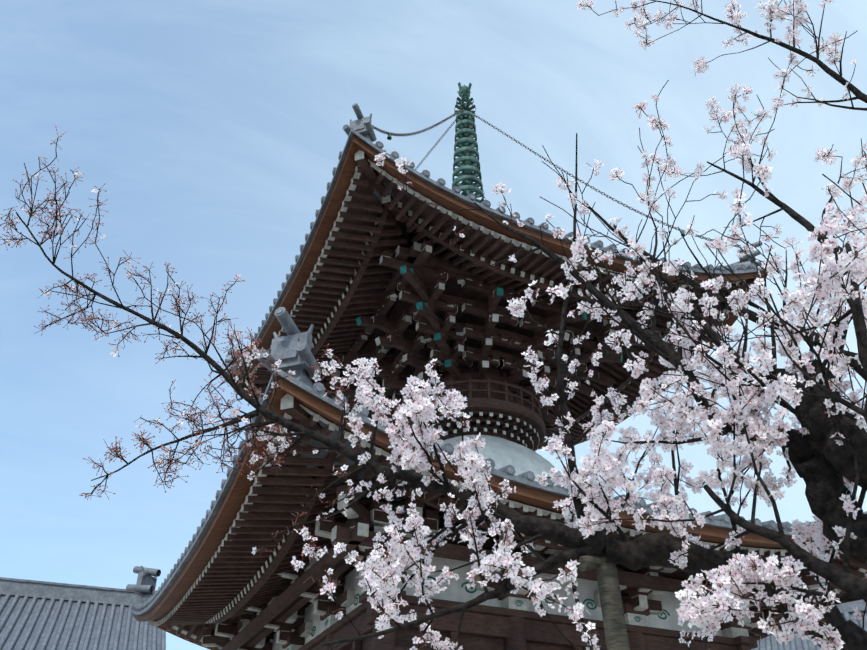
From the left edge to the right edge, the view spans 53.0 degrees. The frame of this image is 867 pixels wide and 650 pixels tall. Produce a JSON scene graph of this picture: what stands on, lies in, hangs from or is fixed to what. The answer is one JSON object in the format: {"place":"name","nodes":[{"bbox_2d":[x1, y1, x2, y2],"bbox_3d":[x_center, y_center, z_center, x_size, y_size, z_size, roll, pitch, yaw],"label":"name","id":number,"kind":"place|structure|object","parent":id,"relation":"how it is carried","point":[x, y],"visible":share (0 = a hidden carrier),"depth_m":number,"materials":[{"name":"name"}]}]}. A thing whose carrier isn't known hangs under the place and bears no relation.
{"place":"outdoors","nodes":[
{"label":"outdoors","id":0,"kind":"place"},
{"bbox_2d":[0,577,165,649],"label":"tiled roof","id":1,"kind":"structure","parent":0,"point":[39,615],"depth_m":44.77,"materials":[{"name":"grey tile"}]},
{"bbox_2d":[0,0,866,649],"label":"cherry tree","id":2,"kind":"object","parent":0,"point":[824,454],"visible":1,"depth_m":4.18,"materials":[{"name":"pink plant"}]},
{"bbox_2d":[0,0,866,649],"label":"sky","id":3,"kind":"structure","parent":0,"point":[214,133],"materials":[{"name":"blue"}]},
{"bbox_2d":[225,103,767,448],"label":"roof","id":4,"kind":"structure","parent":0,"point":[367,213],"depth_m":16.80,"materials":[{"name":"brown wood"}]},
{"bbox_2d":[306,241,661,427],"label":"brackets","id":5,"kind":"object","parent":4,"relation":"attached to","point":[448,316],"visible":0.54,"depth_m":18.31,"materials":[{"name":"brown wood"}]},
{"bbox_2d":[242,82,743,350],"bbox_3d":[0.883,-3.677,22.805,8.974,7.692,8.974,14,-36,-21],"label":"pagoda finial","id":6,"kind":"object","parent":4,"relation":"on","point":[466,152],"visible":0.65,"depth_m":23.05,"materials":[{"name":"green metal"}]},
{"bbox_2d":[202,485,820,649],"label":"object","id":7,"kind":"object","parent":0,"point":[297,614],"visible":0.56,"depth_m":13.61,"materials":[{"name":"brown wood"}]},
{"bbox_2d":[126,307,866,649],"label":"roof","id":8,"kind":"structure","parent":7,"relation":"on","point":[220,571],"depth_m":12.54,"materials":[{"name":"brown wood"}]},
{"bbox_2d":[395,362,564,534],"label":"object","id":9,"kind":"object","parent":8,"relation":"on","point":[508,425],"visible":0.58,"depth_m":17.80,"materials":[{"name":"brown wood"}]},
{"bbox_2d":[751,600,866,649],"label":"tiled roof","id":10,"kind":"structure","parent":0,"point":[847,611],"depth_m":34.46,"materials":[{"name":"grey tile"}]}
]}

